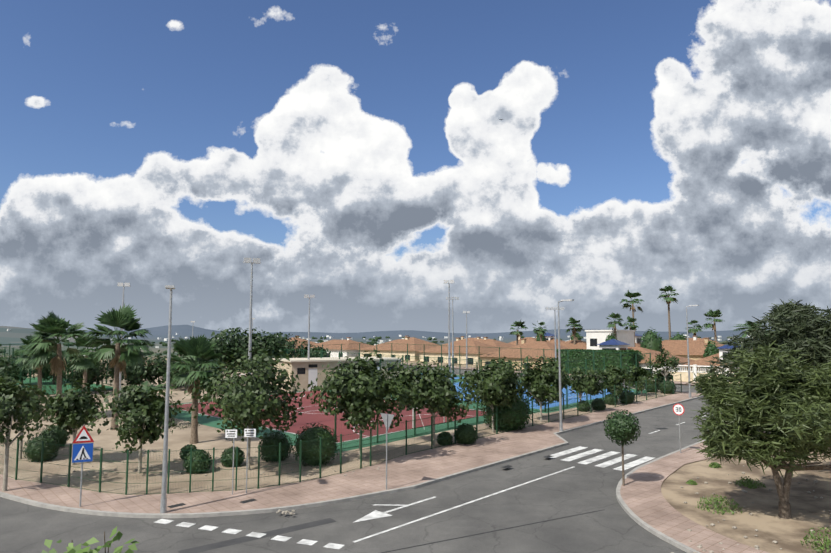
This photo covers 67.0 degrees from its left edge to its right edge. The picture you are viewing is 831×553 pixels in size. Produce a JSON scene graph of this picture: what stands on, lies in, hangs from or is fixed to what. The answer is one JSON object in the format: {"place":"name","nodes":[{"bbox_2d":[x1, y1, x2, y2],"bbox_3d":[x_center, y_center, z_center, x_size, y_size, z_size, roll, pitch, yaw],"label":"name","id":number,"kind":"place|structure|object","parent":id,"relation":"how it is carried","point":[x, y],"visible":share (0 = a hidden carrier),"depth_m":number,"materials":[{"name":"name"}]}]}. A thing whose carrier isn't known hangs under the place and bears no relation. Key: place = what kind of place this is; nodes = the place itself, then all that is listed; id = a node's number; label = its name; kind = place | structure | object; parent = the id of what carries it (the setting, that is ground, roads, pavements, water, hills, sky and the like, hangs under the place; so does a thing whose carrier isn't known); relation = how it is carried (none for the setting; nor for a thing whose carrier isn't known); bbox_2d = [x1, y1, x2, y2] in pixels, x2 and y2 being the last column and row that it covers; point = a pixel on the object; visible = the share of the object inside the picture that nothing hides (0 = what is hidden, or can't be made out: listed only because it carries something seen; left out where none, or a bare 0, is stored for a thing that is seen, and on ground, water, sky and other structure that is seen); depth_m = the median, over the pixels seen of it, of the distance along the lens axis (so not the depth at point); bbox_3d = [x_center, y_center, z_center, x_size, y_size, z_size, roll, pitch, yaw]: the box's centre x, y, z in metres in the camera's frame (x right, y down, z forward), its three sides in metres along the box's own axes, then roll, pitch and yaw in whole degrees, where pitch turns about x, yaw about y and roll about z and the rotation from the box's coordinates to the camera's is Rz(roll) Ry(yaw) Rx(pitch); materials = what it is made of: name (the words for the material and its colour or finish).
{"place":"outdoors","nodes":[
{"label":"outdoors","id":0,"kind":"place"},
{"bbox_2d":[0,370,680,494],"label":"sandy ground","id":1,"kind":"structure","parent":0,"point":[209,437],"depth_m":30.72,"materials":[{"name":"beige sand"}]},
{"bbox_2d":[22,432,59,461],"bbox_3d":[-18.379,8.407,30.863,1.617,1.452,1.629,0,-5,1],"label":"topiary bush","id":2,"kind":"object","parent":1,"relation":"on","point":[35,455],"visible":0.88,"depth_m":30.46,"materials":[{"name":"green plant"}]},
{"bbox_2d":[24,311,89,416],"bbox_3d":[-24.782,6.130,43.369,4.428,7.727,4.449,0,-5,1],"label":"fan palm","id":3,"kind":"object","parent":1,"relation":"on","point":[51,325],"visible":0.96,"depth_m":43.08,"materials":[{"name":"green plant"}]},
{"bbox_2d":[44,378,108,464],"bbox_3d":[-16.531,7.034,30.282,2.690,4.191,2.708,0,-5,1],"label":"park tree","id":4,"kind":"object","parent":1,"relation":"on","point":[72,407],"visible":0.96,"depth_m":29.80,"materials":[{"name":"green plant"}]},
{"bbox_2d":[82,303,152,429],"bbox_3d":[-18.774,5.718,39.966,4.659,8.120,4.408,0,-5,1],"label":"fan palm","id":5,"kind":"object","parent":1,"relation":"on","point":[125,320],"visible":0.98,"depth_m":39.60,"materials":[{"name":"green plant"}]},
{"bbox_2d":[85,384,182,472],"bbox_3d":[-12.484,6.923,28.338,3.478,4.131,3.609,-3,-6,28],"label":"park tree","id":6,"kind":"object","parent":1,"relation":"on","point":[136,408],"visible":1,"depth_m":27.87,"materials":[{"name":"green plant"}]},
{"bbox_2d":[163,334,224,443],"bbox_3d":[-12.211,6.324,35.170,3.643,6.240,3.830,0,-5,1],"label":"fan palm","id":7,"kind":"object","parent":1,"relation":"on","point":[200,349],"visible":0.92,"depth_m":34.88,"materials":[{"name":"green plant"}]},
{"bbox_2d":[183,449,211,473],"bbox_3d":[-9.874,8.393,28.443,1.305,1.160,1.296,0,-5,1],"label":"topiary bush","id":8,"kind":"object","parent":1,"relation":"on","point":[204,462],"visible":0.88,"depth_m":28.12,"materials":[{"name":"green plant"}]},
{"bbox_2d":[0,420,406,494],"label":"park fence","id":9,"kind":"object","parent":1,"relation":"on","point":[336,451],"visible":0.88,"depth_m":25.96,"materials":[{"name":"green metal"}]},
{"bbox_2d":[182,347,304,469],"bbox_3d":[-7.782,6.146,28.933,5.301,5.754,5.262,-3,-6,32],"label":"park tree","id":10,"kind":"object","parent":1,"relation":"on","point":[247,401],"visible":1,"depth_m":28.35,"materials":[{"name":"green plant"}]},
{"bbox_2d":[258,431,292,461],"bbox_3d":[-6.897,8.363,30.893,1.713,1.524,1.737,0,-5,1],"label":"topiary bush","id":11,"kind":"object","parent":1,"relation":"on","point":[272,439],"visible":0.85,"depth_m":30.43,"materials":[{"name":"green plant"}]},
{"bbox_2d":[304,295,314,359],"bbox_3d":[-10.493,6.425,61.769,1.101,9.292,0.241,2,-6,-20],"label":"flood mast","id":12,"kind":"object","parent":1,"relation":"on","point":[307,296],"visible":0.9,"depth_m":61.85,"materials":[{"name":"metal"}]},
{"bbox_2d":[291,423,337,466],"bbox_3d":[-4.800,8.053,30.104,2.244,2.027,2.284,0,-5,1],"label":"topiary bush","id":13,"kind":"object","parent":1,"relation":"on","point":[316,433],"visible":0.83,"depth_m":29.50,"materials":[{"name":"green plant"}]},
{"bbox_2d":[14,371,647,451],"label":"sports courts","id":14,"kind":"object","parent":1,"relation":"on","point":[312,413],"visible":0.27,"depth_m":43.54,"materials":[{"name":"paint"}]},
{"bbox_2d":[243,258,260,426],"bbox_3d":[-10.244,4.178,38.867,1.100,10.718,0.240,2,-6,-21],"label":"flood mast","id":15,"kind":"object","parent":14,"relation":"on","point":[248,260],"visible":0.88,"depth_m":39.05,"materials":[{"name":"metal"}]},
{"bbox_2d":[334,358,528,448],"bbox_3d":[2.039,7.588,39.653,0.070,4.392,18.270,-5,-7,43],"label":"court fence","id":16,"kind":"object","parent":14,"relation":"on","point":[415,412],"visible":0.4,"depth_m":37.99,"materials":[{"name":"green metal"}]},
{"bbox_2d":[444,280,453,388],"bbox_3d":[3.207,5.614,59.517,1.100,10.593,0.249,-2,-6,18],"label":"flood mast","id":17,"kind":"object","parent":14,"relation":"on","point":[448,282],"visible":0.88,"depth_m":59.59,"materials":[{"name":"metal"}]},
{"bbox_2d":[271,342,651,411],"bbox_3d":[2.131,9.600,66.715,38.580,4.677,19.080,-5,-7,43],"label":"tennis fence","id":18,"kind":"object","parent":14,"relation":"on","point":[475,361],"visible":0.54,"depth_m":64.89,"materials":[{"name":"green metal"}]},
{"bbox_2d":[545,307,564,360],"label":"flood mast","id":19,"kind":"object","parent":14,"relation":"on","point":[553,308],"visible":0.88,"depth_m":69.33,"materials":[{"name":"metal"}]},
{"bbox_2d":[307,349,415,460],"bbox_3d":[-2.570,6.372,30.935,5.226,5.572,4.445,0,-5,1],"label":"tree","id":20,"kind":"object","parent":1,"relation":"on","point":[356,388],"visible":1,"depth_m":29.93,"materials":[{"name":"green plant"}]},
{"bbox_2d":[384,356,481,445],"bbox_3d":[0.634,6.857,34.378,5.092,5.049,4.508,5,-7,-42],"label":"tree","id":21,"kind":"object","parent":1,"relation":"on","point":[435,393],"visible":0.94,"depth_m":33.74,"materials":[{"name":"green plant"}]},
{"bbox_2d":[458,356,530,431],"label":"tree","id":22,"kind":"object","parent":1,"relation":"on","point":[500,383],"visible":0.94,"depth_m":37.66,"materials":[{"name":"green plant"}]},
{"bbox_2d":[405,374,681,453],"bbox_3d":[12.229,9.113,45.457,0.060,2.475,37.064,-5,-7,43],"label":"fence","id":23,"kind":"object","parent":1,"relation":"on","point":[496,422],"depth_m":41.90,"materials":[{"name":"green metal"}]},
{"bbox_2d":[0,392,701,512],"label":"sidewalk pavement","id":24,"kind":"structure","parent":0,"point":[417,468],"depth_m":26.49,"materials":[{"name":"pink tile"}]},
{"bbox_2d":[0,376,59,490],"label":"street tree","id":25,"kind":"object","parent":24,"relation":"on","point":[8,395],"visible":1,"depth_m":25.32,"materials":[{"name":"green plant"}]},
{"bbox_2d":[72,425,93,506],"bbox_3d":[-12.336,6.991,23.230,0.760,2.975,0.074,3,-6,-25],"label":"pedestrian crossing sign","id":26,"kind":"object","parent":24,"relation":"on","point":[82,451],"visible":1,"depth_m":23.25,"materials":[{"name":"metal"}]},
{"bbox_2d":[160,285,174,512],"bbox_3d":[-8.859,4.368,22.335,0.300,8.065,1.130,2,-6,-18],"label":"street lamp","id":27,"kind":"object","parent":24,"relation":"on","point":[163,506],"visible":1,"depth_m":22.62,"materials":[{"name":"metal"}]},
{"bbox_2d":[225,428,236,494],"bbox_3d":[-7.308,7.308,24.829,0.480,2.550,0.063,0,-5,1],"label":"street name sign","id":28,"kind":"object","parent":24,"relation":"on","point":[230,433],"visible":1,"depth_m":24.89,"materials":[{"name":"metal"}]},
{"bbox_2d":[244,428,255,492],"bbox_3d":[-6.608,7.319,25.001,0.480,2.550,0.063,0,-5,1],"label":"street name sign","id":29,"kind":"object","parent":24,"relation":"on","point":[248,432],"visible":1,"depth_m":25.06,"materials":[{"name":"metal"}]},
{"bbox_2d":[381,413,393,489],"bbox_3d":[-1.172,7.123,25.554,0.840,3.010,0.070,-5,-7,43],"label":"give way sign","id":30,"kind":"object","parent":24,"relation":"on","point":[387,419],"visible":1,"depth_m":25.61,"materials":[{"name":"metal"}]},
{"bbox_2d":[558,299,573,430],"bbox_3d":[9.299,5.458,38.729,1.133,8.065,0.300,-5,-7,43],"label":"street lamp","id":31,"kind":"object","parent":24,"relation":"on","point":[560,409],"visible":1,"depth_m":38.88,"materials":[{"name":"metal"}]},
{"bbox_2d":[686,305,698,397],"bbox_3d":[24.336,6.533,54.934,1.133,8.065,0.300,-5,-7,43],"label":"street lamp","id":32,"kind":"object","parent":24,"relation":"on","point":[688,352],"visible":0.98,"depth_m":55.13,"materials":[{"name":"metal"}]},
{"bbox_2d":[0,397,726,552],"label":"road","id":33,"kind":"structure","parent":0,"point":[581,489],"depth_m":21.88,"materials":[{"name":"grey asphalt"}]},
{"bbox_2d":[167,428,667,552],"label":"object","id":34,"kind":"object","parent":33,"relation":"on","point":[249,538],"visible":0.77,"depth_m":20.54,"materials":[{"name":"paint"}]},
{"bbox_2d":[155,415,705,548],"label":"road markings","id":35,"kind":"object","parent":33,"relation":"on","point":[375,514],"visible":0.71,"depth_m":23.73,"materials":[{"name":"paint"}]},
{"bbox_2d":[616,439,704,552],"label":"sidewalk kerb","id":36,"kind":"structure","parent":33,"relation":"on","point":[651,529],"depth_m":21.69,"materials":[{"name":"concrete"}]},
{"bbox_2d":[0,325,774,482],"bbox_3d":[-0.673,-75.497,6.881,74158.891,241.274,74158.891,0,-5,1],"label":"terrain","id":37,"kind":"structure","parent":0,"point":[14,335],"depth_m":7961.67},
{"bbox_2d":[0,353,24,384],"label":"dark tree","id":38,"kind":"object","parent":37,"relation":"on","point":[6,371],"visible":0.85,"depth_m":61.27,"materials":[{"name":"green plant"}]},
{"bbox_2d":[1,353,50,385],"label":"dark tree","id":39,"kind":"object","parent":37,"relation":"on","point":[23,374],"visible":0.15,"depth_m":65.34,"materials":[{"name":"green plant"}]},
{"bbox_2d":[2,376,54,459],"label":"park tree","id":40,"kind":"object","parent":37,"relation":"on","point":[43,392],"visible":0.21,"depth_m":31.18,"materials":[{"name":"green plant"}]},
{"bbox_2d":[14,335,56,396],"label":"fan palm","id":41,"kind":"object","parent":37,"relation":"on","point":[24,358],"visible":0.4,"depth_m":54.91,"materials":[{"name":"green plant"}]},
{"bbox_2d":[20,352,71,383],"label":"dark tree","id":42,"kind":"object","parent":37,"relation":"on","point":[45,374],"visible":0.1,"depth_m":65.71,"materials":[{"name":"green plant"}]},
{"bbox_2d":[42,425,69,446],"bbox_3d":[-19.541,8.684,34.002,1.494,1.313,1.473,0,-5,1],"label":"topiary bush","id":43,"kind":"object","parent":37,"relation":"on","point":[62,436],"visible":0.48,"depth_m":33.73,"materials":[{"name":"green plant"}]},
{"bbox_2d":[0,343,127,394],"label":"pitch fence","id":44,"kind":"object","parent":37,"relation":"on","point":[43,380],"visible":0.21,"depth_m":60.82,"materials":[{"name":"green"}]},
{"bbox_2d":[54,355,112,390],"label":"dark tree","id":45,"kind":"object","parent":37,"relation":"on","point":[94,374],"visible":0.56,"depth_m":58.67,"materials":[{"name":"green plant"}]},
{"bbox_2d":[63,336,106,392],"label":"fan palm","id":46,"kind":"object","parent":37,"relation":"on","point":[76,362],"visible":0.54,"depth_m":56.12,"materials":[{"name":"green plant"}]},
{"bbox_2d":[41,526,138,552],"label":"bush","id":47,"kind":"object","parent":37,"relation":"on","point":[77,548],"visible":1,"depth_m":6.71,"materials":[{"name":"green plant"}]},
{"bbox_2d":[99,352,166,389],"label":"dark tree","id":48,"kind":"object","parent":37,"relation":"on","point":[135,375],"visible":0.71,"depth_m":60.05,"materials":[{"name":"green plant"}]},
{"bbox_2d":[110,381,175,413],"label":"tree","id":49,"kind":"object","parent":37,"relation":"on","point":[146,384],"visible":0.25,"depth_m":44.17,"materials":[{"name":"green plant"}]},
{"bbox_2d":[144,350,184,387],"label":"dark tree","id":50,"kind":"object","parent":37,"relation":"on","point":[154,368],"visible":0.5,"depth_m":62.48,"materials":[{"name":"green plant"}]},
{"bbox_2d":[179,444,197,459],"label":"topiary bush","id":51,"kind":"object","parent":37,"relation":"on","point":[183,454],"visible":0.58,"depth_m":30.92,"materials":[{"name":"green plant"}]},
{"bbox_2d":[163,354,224,388],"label":"dark tree","id":52,"kind":"object","parent":37,"relation":"on","point":[177,373],"visible":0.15,"depth_m":60.94,"materials":[{"name":"green plant"}]},
{"bbox_2d":[172,339,240,363],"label":"dark tree","id":53,"kind":"object","parent":37,"relation":"on","point":[218,348],"visible":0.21,"depth_m":67.18,"materials":[{"name":"green plant"}]},
{"bbox_2d":[220,446,244,466],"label":"topiary bush","id":54,"kind":"object","parent":37,"relation":"on","point":[228,462],"visible":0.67,"depth_m":29.38,"materials":[{"name":"green plant"}]},
{"bbox_2d":[205,327,265,374],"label":"dark tree","id":55,"kind":"object","parent":37,"relation":"on","point":[230,336],"visible":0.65,"depth_m":67.99,"materials":[{"name":"green plant"}]},
{"bbox_2d":[230,327,280,368],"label":"dark tree","id":56,"kind":"object","parent":37,"relation":"on","point":[266,345],"visible":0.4,"depth_m":69.66,"materials":[{"name":"green plant"}]},
{"bbox_2d":[256,332,301,362],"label":"dark tree","id":57,"kind":"object","parent":37,"relation":"on","point":[283,345],"visible":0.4,"depth_m":70.72,"materials":[{"name":"green plant"}]},
{"bbox_2d":[292,341,330,357],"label":"dark tree","id":58,"kind":"object","parent":37,"relation":"on","point":[314,353],"visible":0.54,"depth_m":82.69,"materials":[{"name":"green plant"}]},
{"bbox_2d":[272,357,403,390],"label":"building","id":59,"kind":"structure","parent":37,"relation":"on","point":[306,370],"depth_m":60.84,"materials":[{"name":"beige paint"}]},
{"bbox_2d":[306,337,372,356],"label":"house","id":60,"kind":"structure","parent":37,"relation":"on","point":[346,348],"depth_m":117.53,"materials":[{"name":"orange tile"}]},
{"bbox_2d":[0,395,703,517],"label":"sidewalk kerb","id":61,"kind":"structure","parent":37,"relation":"on","point":[177,515],"depth_m":23.75,"materials":[{"name":"concrete"}]},
{"bbox_2d":[0,336,731,358],"bbox_3d":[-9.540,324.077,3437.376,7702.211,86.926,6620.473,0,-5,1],"label":"treeline","id":62,"kind":"object","parent":37,"relation":"on","point":[372,342],"visible":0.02,"depth_m":3005.16,"materials":[{"name":"green plant"}]},
{"bbox_2d":[7,329,750,355],"bbox_3d":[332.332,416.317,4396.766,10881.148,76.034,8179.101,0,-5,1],"label":"buildings","id":63,"kind":"structure","parent":37,"relation":"on","point":[383,341],"depth_m":5213.63,"materials":[{"name":"white paint"}]},
{"bbox_2d":[358,337,437,360],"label":"house","id":64,"kind":"structure","parent":37,"relation":"on","point":[384,349],"depth_m":109.59,"materials":[{"name":"orange tile"}]},
{"bbox_2d":[437,431,452,444],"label":"topiary bush","id":65,"kind":"object","parent":37,"relation":"on","point":[448,440],"visible":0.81,"depth_m":34.43,"materials":[{"name":"green plant"}]},
{"bbox_2d":[419,338,501,364],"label":"house","id":66,"kind":"structure","parent":37,"relation":"on","point":[473,350],"depth_m":99.77,"materials":[{"name":"beige paint"}]},
{"bbox_2d":[454,423,478,444],"bbox_3d":[2.832,8.777,34.919,1.390,1.235,1.377,0,-5,1],"label":"topiary bush","id":67,"kind":"object","parent":37,"relation":"on","point":[466,434],"visible":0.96,"depth_m":34.54,"materials":[{"name":"green plant"}]},
{"bbox_2d":[474,337,515,348],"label":"house","id":68,"kind":"structure","parent":37,"relation":"on","point":[496,343],"depth_m":121.10,"materials":[{"name":"orange tile"}]},
{"bbox_2d":[481,393,532,430],"bbox_3d":[5.743,8.452,39.617,3.275,2.518,3.256,0,-5,1],"label":"bush","id":69,"kind":"object","parent":37,"relation":"on","point":[516,415],"visible":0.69,"depth_m":38.53,"materials":[{"name":"green plant"}]},
{"bbox_2d":[509,320,527,344],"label":"tall palm","id":70,"kind":"object","parent":37,"relation":"on","point":[518,333],"visible":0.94,"depth_m":110.20,"materials":[{"name":"green plant"}]},
{"bbox_2d":[476,339,570,369],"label":"house","id":71,"kind":"structure","parent":37,"relation":"on","point":[531,348],"depth_m":88.54,"materials":[{"name":"paint"}]},
{"bbox_2d":[517,355,570,421],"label":"tree","id":72,"kind":"object","parent":37,"relation":"on","point":[539,380],"visible":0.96,"depth_m":41.59,"materials":[{"name":"green plant"}]},
{"bbox_2d":[557,338,586,348],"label":"house","id":73,"kind":"structure","parent":37,"relation":"on","point":[579,344],"depth_m":108.21,"materials":[{"name":"orange tile"}]},
{"bbox_2d":[565,317,583,344],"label":"tall palm","id":74,"kind":"object","parent":37,"relation":"on","point":[575,329],"visible":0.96,"depth_m":108.19,"materials":[{"name":"green plant"}]},
{"bbox_2d":[566,367,605,401],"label":"tree","id":75,"kind":"object","parent":37,"relation":"on","point":[588,382],"visible":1,"depth_m":46.28,"materials":[{"name":"green plant"}]},
{"bbox_2d":[557,349,639,375],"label":"cypress hedge","id":76,"kind":"object","parent":37,"relation":"on","point":[581,354],"visible":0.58,"depth_m":77.31,"materials":[{"name":"green plant"}]},
{"bbox_2d":[591,398,605,409],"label":"topiary bush","id":77,"kind":"object","parent":37,"relation":"on","point":[601,404],"visible":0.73,"depth_m":47.35,"materials":[{"name":"green plant"}]},
{"bbox_2d":[585,330,634,349],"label":"building","id":78,"kind":"structure","parent":37,"relation":"on","point":[594,338],"depth_m":96.34,"materials":[{"name":"paint"}]},
{"bbox_2d":[605,312,622,337],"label":"tall palm","id":79,"kind":"object","parent":37,"relation":"on","point":[614,317],"visible":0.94,"depth_m":93.92,"materials":[{"name":"green plant"}]},
{"bbox_2d":[598,365,634,396],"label":"tree","id":80,"kind":"object","parent":37,"relation":"on","point":[613,375],"visible":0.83,"depth_m":50.47,"materials":[{"name":"green plant"}]},
{"bbox_2d":[618,390,634,403],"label":"topiary bush","id":81,"kind":"object","parent":37,"relation":"on","point":[630,398],"visible":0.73,"depth_m":51.02,"materials":[{"name":"green plant"}]},
{"bbox_2d":[619,290,643,346],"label":"tall palm","id":82,"kind":"object","parent":37,"relation":"on","point":[631,295],"visible":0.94,"depth_m":116.55,"materials":[{"name":"green plant"}]},
{"bbox_2d":[625,365,658,395],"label":"tree","id":83,"kind":"object","parent":37,"relation":"on","point":[638,374],"visible":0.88,"depth_m":56.27,"materials":[{"name":"green plant"}]},
{"bbox_2d":[597,339,694,376],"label":"house","id":84,"kind":"structure","parent":37,"relation":"on","point":[613,344],"depth_m":79.59,"materials":[{"name":"white paint"}]},
{"bbox_2d":[640,327,663,351],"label":"tree","id":85,"kind":"object","parent":37,"relation":"on","point":[651,340],"visible":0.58,"depth_m":83.07,"materials":[{"name":"green plant"}]},
{"bbox_2d":[645,350,679,380],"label":"tree","id":86,"kind":"object","parent":37,"relation":"on","point":[670,363],"visible":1,"depth_m":57.81,"materials":[{"name":"green plant"}]},
{"bbox_2d":[658,379,675,393],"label":"topiary bush","id":87,"kind":"object","parent":37,"relation":"on","point":[669,382],"visible":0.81,"depth_m":57.67,"materials":[{"name":"green plant"}]},
{"bbox_2d":[658,285,677,339],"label":"tall palm","id":88,"kind":"object","parent":37,"relation":"on","point":[667,298],"visible":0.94,"depth_m":104.97,"materials":[{"name":"green plant"}]},
{"bbox_2d":[661,338,720,359],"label":"house","id":89,"kind":"structure","parent":37,"relation":"on","point":[697,348],"depth_m":94.86,"materials":[{"name":"tile"}]},
{"bbox_2d":[664,365,738,382],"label":"garden wall balustrade","id":90,"kind":"object","parent":37,"relation":"on","point":[684,375],"depth_m":69.88,"materials":[{"name":"white paint"}]},
{"bbox_2d":[703,340,718,357],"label":"tree","id":91,"kind":"object","parent":37,"relation":"on","point":[711,349],"visible":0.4,"depth_m":80.46,"materials":[{"name":"green plant"}]},
{"bbox_2d":[702,310,724,340],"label":"tall palm","id":92,"kind":"object","parent":37,"relation":"on","point":[715,314],"visible":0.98,"depth_m":112.67,"materials":[{"name":"green plant"}]},
{"bbox_2d":[683,343,752,373],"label":"house","id":93,"kind":"structure","parent":37,"relation":"on","point":[702,362],"depth_m":71.54,"materials":[{"name":"beige paint"}]},
{"bbox_2d":[730,321,761,337],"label":"date palm","id":94,"kind":"object","parent":37,"relation":"on","point":[746,326],"visible":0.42,"depth_m":83.92,"materials":[{"name":"green plant"}]},
{"bbox_2d":[700,299,830,382],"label":"olive tree","id":95,"kind":"object","parent":37,"relation":"on","point":[806,328],"visible":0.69,"depth_m":34.23,"materials":[{"name":"green plant"}]},
{"bbox_2d":[0,0,830,332],"label":"sky","id":96,"kind":"structure","parent":0,"point":[361,151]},
{"bbox_2d":[404,365,700,392],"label":"cross street road","id":97,"kind":"structure","parent":0,"point":[685,388],"depth_m":65.78,"materials":[{"name":"grey asphalt"}]},
{"bbox_2d":[620,430,768,552],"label":"sidewalk pavement","id":98,"kind":"structure","parent":0,"point":[643,498],"depth_m":22.97,"materials":[{"name":"pink tile"}]},
{"bbox_2d":[603,410,640,485],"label":"ball tree","id":99,"kind":"object","parent":98,"relation":"on","point":[622,427],"visible":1,"depth_m":25.89,"materials":[{"name":"green plant"}]},
{"bbox_2d":[673,403,684,452],"bbox_3d":[13.635,7.824,32.423,0.620,2.510,0.076,-5,-7,43],"label":"speed sign","id":100,"kind":"object","parent":98,"relation":"on","point":[678,409],"visible":1,"depth_m":32.43,"materials":[{"name":"metal"}]},
{"bbox_2d":[661,432,830,552],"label":"dirt","id":101,"kind":"structure","parent":0,"point":[807,514],"depth_m":23.69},
{"bbox_2d":[52,447,830,552],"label":"stones","id":102,"kind":"object","parent":101,"relation":"on","point":[286,512],"visible":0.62,"depth_m":23.54,"materials":[{"name":"beige stone"}]},
{"bbox_2d":[695,495,742,514],"bbox_3d":[11.061,8.273,22.929,1.613,0.641,1.615,0,-5,1],"label":"shrub","id":103,"kind":"object","parent":101,"relation":"on","point":[717,502],"visible":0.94,"depth_m":22.81,"materials":[{"name":"green plant"}]},
{"bbox_2d":[733,476,765,488],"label":"shrub","id":104,"kind":"object","parent":101,"relation":"on","point":[749,483],"visible":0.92,"depth_m":25.95,"materials":[{"name":"green plant"}]},
{"bbox_2d":[686,340,830,518],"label":"pine tree","id":105,"kind":"object","parent":101,"relation":"on","point":[787,407],"visible":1,"depth_m":21.51,"materials":[{"name":"green plant"}]},
{"bbox_2d":[801,527,830,552],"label":"shrub","id":106,"kind":"object","parent":101,"relation":"on","point":[826,543],"visible":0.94,"depth_m":18.97,"materials":[{"name":"green plant"}]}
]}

